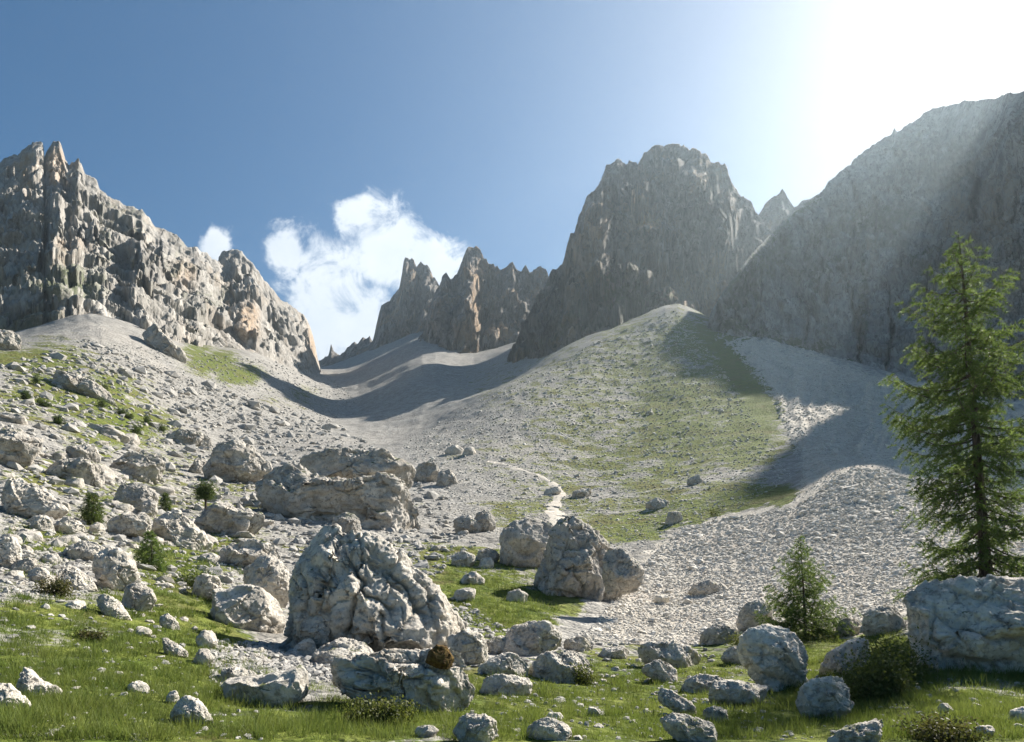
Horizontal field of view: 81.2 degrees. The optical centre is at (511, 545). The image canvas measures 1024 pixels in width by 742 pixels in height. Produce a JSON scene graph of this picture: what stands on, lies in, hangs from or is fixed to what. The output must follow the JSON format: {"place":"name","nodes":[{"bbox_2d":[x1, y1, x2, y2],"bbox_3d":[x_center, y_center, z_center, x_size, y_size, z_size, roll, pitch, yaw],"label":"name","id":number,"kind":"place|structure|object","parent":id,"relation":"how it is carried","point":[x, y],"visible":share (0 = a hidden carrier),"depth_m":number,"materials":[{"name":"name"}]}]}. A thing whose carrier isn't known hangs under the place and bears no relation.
{"place":"outdoors","nodes":[
{"label":"outdoors","id":0,"kind":"place"},
{"bbox_2d":[0,141,279,349],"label":"mountain","id":1,"kind":"structure","parent":0,"point":[75,239],"depth_m":357.19,"materials":[{"name":"stone"}]},
{"bbox_2d":[218,249,320,375],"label":"rock buttress","id":2,"kind":"object","parent":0,"point":[261,310],"visible":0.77,"depth_m":515.22,"materials":[{"name":"stone"}]},
{"bbox_2d":[319,336,371,366],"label":"mountain","id":3,"kind":"structure","parent":0,"point":[353,349],"depth_m":964.61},
{"bbox_2d":[369,257,438,350],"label":"mountain","id":4,"kind":"structure","parent":0,"point":[403,311],"depth_m":851.79,"materials":[{"name":"stone"}]},
{"bbox_2d":[418,246,548,353],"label":"mountain","id":5,"kind":"structure","parent":0,"point":[479,302],"depth_m":649.39,"materials":[{"name":"stone"}]},
{"bbox_2d":[0,304,1023,741],"bbox_3d":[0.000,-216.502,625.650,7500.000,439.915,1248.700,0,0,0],"label":"terrain","id":6,"kind":"structure","parent":0,"point":[412,386],"depth_m":124.33,"materials":[{"name":"gravel"}]},
{"bbox_2d":[0,536,21,567],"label":"boulder","id":7,"kind":"object","parent":6,"relation":"on","point":[10,551],"visible":0.66,"depth_m":15.61,"materials":[{"name":"stone"}]},
{"bbox_2d":[0,329,21,349],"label":"boulder","id":8,"kind":"object","parent":6,"relation":"on","point":[10,340],"visible":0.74,"depth_m":139.93,"materials":[{"name":"grey stone"}]},
{"bbox_2d":[0,683,30,709],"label":"boulder","id":9,"kind":"object","parent":6,"relation":"on","point":[11,690],"visible":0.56,"depth_m":5.68,"materials":[{"name":"stone"}]},
{"bbox_2d":[0,428,42,467],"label":"boulder","id":10,"kind":"object","parent":6,"relation":"on","point":[21,447],"visible":0.84,"depth_m":41.21,"materials":[{"name":"grey stone"}]},
{"bbox_2d":[9,557,40,573],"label":"rock","id":11,"kind":"object","parent":6,"relation":"on","point":[28,564],"visible":0.65,"depth_m":15.61,"materials":[{"name":"stone"}]},
{"bbox_2d":[0,477,68,519],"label":"rock outcrop","id":12,"kind":"object","parent":6,"relation":"on","point":[21,497],"visible":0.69,"depth_m":26.42,"materials":[{"name":"stone"}]},
{"bbox_2d":[16,667,61,695],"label":"boulder","id":13,"kind":"object","parent":6,"relation":"on","point":[28,676],"visible":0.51,"depth_m":6.34,"materials":[{"name":"stone"}]},
{"bbox_2d":[27,567,54,585],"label":"rock","id":14,"kind":"object","parent":6,"relation":"on","point":[37,574],"visible":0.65,"depth_m":14.64,"materials":[{"name":"stone"}]},
{"bbox_2d":[29,514,54,530],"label":"rock","id":15,"kind":"object","parent":6,"relation":"on","point":[39,522],"visible":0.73,"depth_m":24.05,"materials":[{"name":"stone"}]},
{"bbox_2d":[31,573,78,596],"bbox_3d":[-10.377,0.905,13.620,0.985,0.574,0.814,0,0,0],"label":"shrub","id":16,"kind":"object","parent":6,"relation":"on","point":[60,587],"visible":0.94,"depth_m":13.51,"materials":[{"name":"green plant"}]},
{"bbox_2d":[58,516,87,534],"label":"rock","id":17,"kind":"object","parent":6,"relation":"on","point":[69,525],"visible":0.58,"depth_m":25.09,"materials":[{"name":"stone"}]},
{"bbox_2d":[45,457,104,488],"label":"rock outcrop","id":18,"kind":"object","parent":6,"relation":"on","point":[90,472],"visible":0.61,"depth_m":42.63,"materials":[{"name":"grey stone"}]},
{"bbox_2d":[55,565,97,591],"bbox_3d":[-11.200,0.965,15.280,1.027,0.954,0.629,0,0,0],"label":"rock slab","id":19,"kind":"object","parent":6,"relation":"on","point":[82,581],"visible":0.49,"depth_m":15.20,"materials":[{"name":"stone"}]},
{"bbox_2d":[65,443,100,462],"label":"boulder","id":20,"kind":"object","parent":6,"relation":"on","point":[87,451],"visible":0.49,"depth_m":51.26,"materials":[{"name":"grey stone"}]},
{"bbox_2d":[52,370,118,407],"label":"rock outcrop","id":21,"kind":"object","parent":6,"relation":"on","point":[73,381],"visible":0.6,"depth_m":106.47,"materials":[{"name":"grey stone"}]},
{"bbox_2d":[67,540,104,560],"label":"boulder","id":22,"kind":"object","parent":6,"relation":"on","point":[85,550],"visible":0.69,"depth_m":20.12,"materials":[{"name":"stone"}]},
{"bbox_2d":[76,491,105,525],"bbox_3d":[-20.293,-1.652,28.789,1.324,2.034,1.297,0,0,43],"label":"pine tree","id":23,"kind":"object","parent":6,"relation":"on","point":[92,505],"visible":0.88,"depth_m":28.69,"materials":[{"name":"green plant"}]},
{"bbox_2d":[96,594,131,620],"bbox_3d":[-8.704,1.371,12.980,0.742,0.667,0.413,0,0,0],"label":"rock slab","id":24,"kind":"object","parent":6,"relation":"on","point":[107,603],"visible":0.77,"depth_m":12.92,"materials":[{"name":"stone"}]},
{"bbox_2d":[99,426,129,443],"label":"rock","id":25,"kind":"object","parent":6,"relation":"on","point":[107,431],"visible":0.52,"depth_m":78.04,"materials":[{"name":"grey stone"}]},
{"bbox_2d":[92,546,141,590],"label":"boulder","id":26,"kind":"object","parent":6,"relation":"on","point":[113,568],"visible":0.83,"depth_m":16.22,"materials":[{"name":"stone"}]},
{"bbox_2d":[107,511,151,537],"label":"rock outcrop","id":27,"kind":"object","parent":6,"relation":"on","point":[131,524],"visible":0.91,"depth_m":28.39,"materials":[{"name":"stone"}]},
{"bbox_2d":[113,482,158,510],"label":"boulder","id":28,"kind":"object","parent":6,"relation":"on","point":[135,495],"visible":0.51,"depth_m":38.82,"materials":[{"name":"grey stone"}]},
{"bbox_2d":[109,451,165,484],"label":"boulder","id":29,"kind":"object","parent":6,"relation":"on","point":[146,467],"visible":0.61,"depth_m":54.72,"materials":[{"name":"grey stone"}]},
{"bbox_2d":[121,582,156,611],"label":"boulder","id":30,"kind":"object","parent":6,"relation":"on","point":[140,596],"visible":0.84,"depth_m":14.32,"materials":[{"name":"stone"}]},
{"bbox_2d":[132,529,170,571],"bbox_3d":[-13.235,0.247,21.934,1.236,1.763,1.295,0,0,0],"label":"larch tree","id":31,"kind":"object","parent":6,"relation":"on","point":[154,557],"visible":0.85,"depth_m":21.84,"materials":[{"name":"green plant"}]},
{"bbox_2d":[142,323,187,362],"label":"rock outcrop","id":32,"kind":"object","parent":6,"relation":"on","point":[156,337],"visible":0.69,"depth_m":230.35,"materials":[{"name":"grey stone"}]},
{"bbox_2d":[162,638,188,657],"bbox_3d":[-5.883,1.799,10.377,0.465,0.413,0.267,0,0,0],"label":"rock slab","id":33,"kind":"object","parent":6,"relation":"on","point":[173,648],"visible":0.85,"depth_m":10.32,"materials":[{"name":"stone"}]},
{"bbox_2d":[148,508,212,551],"bbox_3d":[-17.029,-0.522,30.303,3.226,2.866,1.837,0,0,0],"label":"boulder","id":34,"kind":"object","parent":6,"relation":"on","point":[176,527],"visible":0.61,"depth_m":29.93,"materials":[{"name":"stone"}]},
{"bbox_2d":[163,429,213,449],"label":"rock outcrop","id":35,"kind":"object","parent":6,"relation":"on","point":[188,437],"visible":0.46,"depth_m":104.50,"materials":[{"name":"grey stone"}]},
{"bbox_2d":[170,695,212,725],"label":"boulder","id":36,"kind":"object","parent":6,"relation":"on","point":[186,703],"visible":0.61,"depth_m":6.21,"materials":[{"name":"stone"}]},
{"bbox_2d":[187,476,221,508],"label":"pine tree","id":37,"kind":"object","parent":6,"relation":"on","point":[205,492],"visible":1,"depth_m":45.89,"materials":[{"name":"green plant"}]},
{"bbox_2d":[191,573,221,599],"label":"boulder","id":38,"kind":"object","parent":6,"relation":"on","point":[204,585],"visible":0.73,"depth_m":19.63,"materials":[{"name":"stone"}]},
{"bbox_2d":[195,630,217,648],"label":"rock","id":39,"kind":"object","parent":6,"relation":"on","point":[205,637],"visible":0.85,"depth_m":12.05,"materials":[{"name":"stone"}]},
{"bbox_2d":[194,501,264,534],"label":"rock outcrop","id":40,"kind":"object","parent":6,"relation":"on","point":[221,517],"visible":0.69,"depth_m":37.63,"materials":[{"name":"grey stone"}]},
{"bbox_2d":[202,439,272,483],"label":"boulder","id":41,"kind":"object","parent":6,"relation":"on","point":[232,460],"visible":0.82,"depth_m":72.44,"materials":[{"name":"grey stone"}]},
{"bbox_2d":[220,666,257,680],"bbox_3d":[-4.285,2.047,9.260,0.639,0.343,0.360,0,0,0],"label":"rock slab","id":42,"kind":"object","parent":6,"relation":"on","point":[231,672],"visible":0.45,"depth_m":9.22,"materials":[{"name":"stone"}]},
{"bbox_2d":[210,583,285,633],"bbox_3d":[-7.707,1.947,17.091,2.125,1.719,1.534,0,0,0],"label":"boulder","id":43,"kind":"object","parent":6,"relation":"on","point":[249,607],"visible":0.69,"depth_m":16.91,"materials":[{"name":"stone"}]},
{"bbox_2d":[218,538,279,566],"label":"rock outcrop","id":44,"kind":"object","parent":6,"relation":"on","point":[245,552],"visible":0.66,"depth_m":28.23,"materials":[{"name":"stone"}]},
{"bbox_2d":[220,664,308,706],"bbox_3d":[-3.321,1.918,7.939,1.167,0.640,0.575,0,0,0],"label":"boulder","id":45,"kind":"object","parent":6,"relation":"on","point":[286,685],"visible":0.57,"depth_m":7.76,"materials":[{"name":"stone"}]},
{"bbox_2d":[243,555,289,607],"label":"rock outcrop","id":46,"kind":"object","parent":6,"relation":"on","point":[269,574],"visible":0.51,"depth_m":19.88,"materials":[{"name":"stone"}]},
{"bbox_2d":[293,638,316,656],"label":"boulder","id":47,"kind":"object","parent":6,"relation":"on","point":[304,647],"visible":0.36,"depth_m":13.80,"materials":[{"name":"stone"}]},
{"bbox_2d":[299,614,329,648],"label":"boulder","id":48,"kind":"object","parent":6,"relation":"on","point":[316,629],"visible":0.77,"depth_m":14.36,"materials":[{"name":"stone"}]},
{"bbox_2d":[254,463,420,530],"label":"rock outcrop","id":49,"kind":"object","parent":6,"relation":"on","point":[378,500],"visible":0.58,"depth_m":51.25,"materials":[{"name":"grey stone"}]},
{"bbox_2d":[311,637,373,664],"bbox_3d":[-3.900,2.709,13.403,1.579,1.260,0.986,0,0,0],"label":"rock slab","id":50,"kind":"object","parent":6,"relation":"on","point":[328,651],"visible":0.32,"depth_m":13.34,"materials":[{"name":"stone"}]},
{"bbox_2d":[332,512,361,533],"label":"boulder","id":51,"kind":"object","parent":6,"relation":"on","point":[347,522],"visible":0.56,"depth_m":45.70,"materials":[{"name":"grey stone"}]},
{"bbox_2d":[298,447,415,488],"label":"rock slab","id":52,"kind":"object","parent":6,"relation":"on","point":[346,463],"visible":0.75,"depth_m":61.26,"materials":[{"name":"grey stone"}]},
{"bbox_2d":[281,523,459,651],"bbox_3d":[-3.594,1.509,15.364,4.771,4.242,2.694,0,0,0],"label":"boulder","id":53,"kind":"object","parent":6,"relation":"on","point":[377,593],"visible":0.73,"depth_m":14.86,"materials":[{"name":"stone"}]},
{"bbox_2d":[330,690,424,726],"bbox_3d":[-1.594,1.879,7.017,1.050,0.393,0.860,0,0,0],"label":"shrub","id":54,"kind":"object","parent":6,"relation":"on","point":[386,709],"visible":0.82,"depth_m":6.91,"materials":[{"name":"green plant"}]},
{"bbox_2d":[330,647,475,712],"bbox_3d":[-1.527,1.919,8.081,2.025,1.088,0.835,0,0,0],"label":"rock outcrop","id":55,"kind":"object","parent":6,"relation":"on","point":[408,674],"visible":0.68,"depth_m":7.94,"materials":[{"name":"stone"}]},
{"bbox_2d":[425,644,453,669],"bbox_3d":[-0.965,1.478,7.943,0.394,0.328,0.270,0,0,0],"label":"moss cushion","id":56,"kind":"object","parent":55,"relation":"on","point":[440,656],"visible":1,"depth_m":7.87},
{"bbox_2d":[413,459,439,481],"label":"rock outcrop","id":57,"kind":"object","parent":6,"relation":"on","point":[428,471],"visible":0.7,"depth_m":96.41,"materials":[{"name":"grey stone"}]},
{"bbox_2d":[436,469,457,485],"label":"boulder","id":58,"kind":"object","parent":6,"relation":"on","point":[446,477],"visible":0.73,"depth_m":92.78,"materials":[{"name":"grey stone"}]},
{"bbox_2d":[451,550,475,566],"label":"boulder","id":59,"kind":"object","parent":6,"relation":"on","point":[462,558],"visible":0.82,"depth_m":37.24,"materials":[{"name":"stone"}]},
{"bbox_2d":[453,587,475,600],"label":"rock","id":60,"kind":"object","parent":6,"relation":"on","point":[466,594],"visible":0.88,"depth_m":26.71,"materials":[{"name":"stone"}]},
{"bbox_2d":[453,514,481,532],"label":"boulder","id":61,"kind":"object","parent":6,"relation":"on","point":[469,523],"visible":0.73,"depth_m":54.18,"materials":[{"name":"grey stone"}]},
{"bbox_2d":[447,629,488,664],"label":"boulder","id":62,"kind":"object","parent":6,"relation":"on","point":[471,647],"visible":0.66,"depth_m":13.78,"materials":[{"name":"stone"}]},
{"bbox_2d":[460,571,484,584],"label":"rock","id":63,"kind":"object","parent":6,"relation":"on","point":[472,577],"visible":0.75,"depth_m":32.09,"materials":[{"name":"stone"}]},
{"bbox_2d":[453,712,498,741],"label":"boulder","id":64,"kind":"object","parent":6,"relation":"on","point":[473,727],"visible":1,"depth_m":6.03,"materials":[{"name":"stone"}]},
{"bbox_2d":[474,509,495,531],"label":"boulder","id":65,"kind":"object","parent":6,"relation":"on","point":[486,520],"visible":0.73,"depth_m":54.97,"materials":[{"name":"grey stone"}]},
{"bbox_2d":[486,635,506,653],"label":"rock","id":66,"kind":"object","parent":6,"relation":"on","point":[495,644],"visible":0.59,"depth_m":16.51,"materials":[{"name":"stone"}]},
{"bbox_2d":[477,652,528,676],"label":"boulder","id":67,"kind":"object","parent":6,"relation":"on","point":[509,663],"visible":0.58,"depth_m":12.48,"materials":[{"name":"stone"}]},
{"bbox_2d":[479,674,532,695],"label":"boulder","id":68,"kind":"object","parent":6,"relation":"on","point":[496,683],"visible":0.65,"depth_m":10.06,"materials":[{"name":"stone"}]},
{"bbox_2d":[0,311,1013,740],"bbox_3d":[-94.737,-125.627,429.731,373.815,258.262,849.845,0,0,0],"label":"scree","id":69,"kind":"structure","parent":6,"relation":"on","point":[274,657],"depth_m":65.13,"materials":[{"name":"stone"}]},
{"bbox_2d":[0,509,1023,741],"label":"grass","id":70,"kind":"structure","parent":6,"relation":"on","point":[21,719],"depth_m":8.00,"materials":[{"name":"plant"}]},
{"bbox_2d":[499,517,553,567],"bbox_3d":[1.073,0.329,40.152,3.877,4.587,3.364,0,0,0],"label":"boulder","id":71,"kind":"object","parent":6,"relation":"on","point":[523,542],"visible":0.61,"depth_m":38.97,"materials":[{"name":"grey stone"}]},
{"bbox_2d":[503,620,561,655],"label":"boulder","id":72,"kind":"object","parent":6,"relation":"on","point":[533,637],"visible":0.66,"depth_m":16.47,"materials":[{"name":"stone"}]},
{"bbox_2d":[526,717,571,740],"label":"boulder","id":73,"kind":"object","parent":6,"relation":"on","point":[547,728],"visible":0.91,"depth_m":6.46,"materials":[{"name":"stone"}]},
{"bbox_2d":[528,649,592,683],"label":"boulder","id":74,"kind":"object","parent":6,"relation":"on","point":[557,667],"visible":0.68,"depth_m":12.62,"materials":[{"name":"stone"}]},
{"bbox_2d":[563,636,590,650],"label":"rock","id":75,"kind":"object","parent":6,"relation":"on","point":[578,643],"visible":0.77,"depth_m":18.00,"materials":[{"name":"stone"}]},
{"bbox_2d":[533,515,621,601],"bbox_3d":[3.585,1.330,32.340,5.023,6.089,3.394,0,0,0],"label":"boulder","id":76,"kind":"object","parent":6,"relation":"on","point":[571,564],"visible":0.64,"depth_m":31.63,"materials":[{"name":"grey stone"}]},
{"bbox_2d":[569,657,602,685],"bbox_3d":[1.517,2.623,12.470,0.641,0.594,0.634,0,0,-39],"label":"shrub","id":77,"kind":"object","parent":6,"relation":"on","point":[586,677],"visible":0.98,"depth_m":12.41,"materials":[{"name":"green plant"}]},
{"bbox_2d":[402,313,789,552],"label":"fan rubble","id":78,"kind":"object","parent":6,"relation":"on","point":[627,422],"visible":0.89,"depth_m":140.21,"materials":[{"name":"gravel"}]},
{"bbox_2d":[597,646,628,658],"bbox_3d":[2.917,3.099,17.068,0.921,0.458,0.437,0,0,0],"label":"rock slab","id":79,"kind":"object","parent":6,"relation":"on","point":[620,652],"visible":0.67,"depth_m":16.98,"materials":[{"name":"stone"}]},
{"bbox_2d":[602,548,644,595],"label":"boulder","id":80,"kind":"object","parent":6,"relation":"on","point":[623,570],"visible":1,"depth_m":27.47,"materials":[{"name":"grey stone"}]},
{"bbox_2d":[641,659,677,682],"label":"boulder","id":81,"kind":"object","parent":6,"relation":"on","point":[656,669],"visible":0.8,"depth_m":12.86,"materials":[{"name":"stone"}]},
{"bbox_2d":[637,639,700,667],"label":"boulder","id":82,"kind":"object","parent":6,"relation":"on","point":[676,653],"visible":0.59,"depth_m":15.43,"materials":[{"name":"stone"}]},
{"bbox_2d":[658,688,696,715],"bbox_3d":[2.454,2.364,8.745,0.592,0.531,0.341,0,0,0],"label":"rock slab","id":83,"kind":"object","parent":6,"relation":"on","point":[672,699],"visible":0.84,"depth_m":8.68,"materials":[{"name":"stone"}]},
{"bbox_2d":[660,712,717,741],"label":"rock","id":84,"kind":"object","parent":6,"relation":"on","point":[683,727],"visible":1,"depth_m":6.47,"materials":[{"name":"stone"}]},
{"bbox_2d":[681,673,723,693],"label":"boulder","id":85,"kind":"object","parent":6,"relation":"on","point":[700,681],"visible":0.55,"depth_m":11.40,"materials":[{"name":"stone"}]},
{"bbox_2d":[687,579,727,595],"bbox_3d":[10.848,2.392,32.506,2.523,1.168,1.205,0,0,0],"label":"rock slab","id":86,"kind":"object","parent":6,"relation":"on","point":[706,586],"visible":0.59,"depth_m":32.19,"materials":[{"name":"stone"}]},
{"bbox_2d":[703,705,728,721],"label":"rock","id":87,"kind":"object","parent":6,"relation":"on","point":[717,711],"visible":0.57,"depth_m":8.06,"materials":[{"name":"stone"}]},
{"bbox_2d":[699,620,738,644],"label":"rock outcrop","id":88,"kind":"object","parent":6,"relation":"on","point":[718,632],"visible":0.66,"depth_m":19.55,"materials":[{"name":"stone"}]},
{"bbox_2d":[708,679,768,705],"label":"boulder","id":89,"kind":"object","parent":6,"relation":"on","point":[731,690],"visible":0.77,"depth_m":9.78,"materials":[{"name":"stone"}]},
{"bbox_2d":[736,598,773,631],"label":"boulder","id":90,"kind":"object","parent":6,"relation":"on","point":[745,620],"visible":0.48,"depth_m":21.30,"materials":[{"name":"stone"}]},
{"bbox_2d":[736,623,808,691],"bbox_3d":[5.126,2.312,11.627,1.262,1.587,1.139,0,0,43],"label":"boulder","id":91,"kind":"object","parent":6,"relation":"on","point":[771,655],"visible":0.85,"depth_m":11.32,"materials":[{"name":"white stone"}]},
{"bbox_2d":[561,340,1023,645],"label":"gravel","id":92,"kind":"structure","parent":6,"relation":"on","point":[860,594],"depth_m":37.81,"materials":[{"name":"gravel"}]},
{"bbox_2d":[753,535,861,641],"bbox_3d":[8.877,1.494,18.315,3.130,3.732,2.682,0,0,0],"label":"larch tree","id":93,"kind":"object","parent":6,"relation":"on","point":[800,620],"visible":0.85,"depth_m":18.07,"materials":[{"name":"green plant"}]},
{"bbox_2d":[795,675,853,719],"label":"boulder","id":94,"kind":"object","parent":6,"relation":"on","point":[829,694],"visible":0.78,"depth_m":8.08,"materials":[{"name":"stone"}]},
{"bbox_2d":[819,637,870,674],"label":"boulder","id":95,"kind":"object","parent":6,"relation":"on","point":[829,663],"visible":0.57,"depth_m":12.20,"materials":[{"name":"stone"}]},
{"bbox_2d":[835,617,861,636],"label":"rock","id":96,"kind":"object","parent":6,"relation":"on","point":[849,621],"visible":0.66,"depth_m":17.43,"materials":[{"name":"stone"}]},
{"bbox_2d":[827,718,882,741],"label":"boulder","id":97,"kind":"object","parent":6,"relation":"on","point":[869,731],"visible":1,"depth_m":6.17,"materials":[{"name":"stone"}]},
{"bbox_2d":[825,639,923,703],"bbox_3d":[5.428,1.908,9.120,1.474,1.044,1.002,0,0,0],"label":"shrub","id":98,"kind":"object","parent":6,"relation":"on","point":[889,679],"visible":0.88,"depth_m":8.96,"materials":[{"name":"green plant"}]},
{"bbox_2d":[859,605,905,635],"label":"boulder","id":99,"kind":"object","parent":6,"relation":"on","point":[886,618],"visible":0.84,"depth_m":16.36,"materials":[{"name":"stone"}]},
{"bbox_2d":[848,622,942,683],"bbox_3d":[6.550,1.843,10.093,1.434,1.035,1.123,0,0,0],"label":"shrub","id":100,"kind":"object","parent":6,"relation":"on","point":[913,661],"visible":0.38,"depth_m":10.03,"materials":[{"name":"green plant"}]},
{"bbox_2d":[884,706,1004,741],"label":"shrub","id":101,"kind":"object","parent":6,"relation":"on","point":[933,729],"visible":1,"depth_m":6.30,"materials":[{"name":"green plant"}]},
{"bbox_2d":[876,232,1023,603],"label":"larch tree","id":102,"kind":"object","parent":6,"relation":"on","point":[983,530],"visible":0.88,"depth_m":15.33,"materials":[{"name":"green plant"}]},
{"bbox_2d":[903,574,1023,673],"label":"boulder","id":103,"kind":"object","parent":6,"relation":"on","point":[961,618],"visible":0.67,"depth_m":10.35,"materials":[{"name":"stone"}]},
{"bbox_2d":[0,0,1023,360],"label":"sky","id":104,"kind":"structure","parent":0,"point":[330,144],"materials":[{"name":"blue"}]},
{"bbox_2d":[487,461,566,524],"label":"path","id":105,"kind":"structure","parent":0,"point":[553,511],"depth_m":82.53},
{"bbox_2d":[507,143,771,362],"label":"mountain","id":106,"kind":"structure","parent":0,"point":[657,226],"depth_m":478.36,"materials":[{"name":"stone"}]},
{"bbox_2d":[759,189,818,231],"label":"mountain","id":107,"kind":"structure","parent":0,"point":[776,210],"depth_m":621.67,"materials":[{"name":"stone"}]},
{"bbox_2d":[707,91,1023,401],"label":"mountain","id":108,"kind":"structure","parent":0,"point":[842,261],"depth_m":369.71,"materials":[{"name":"stone"}]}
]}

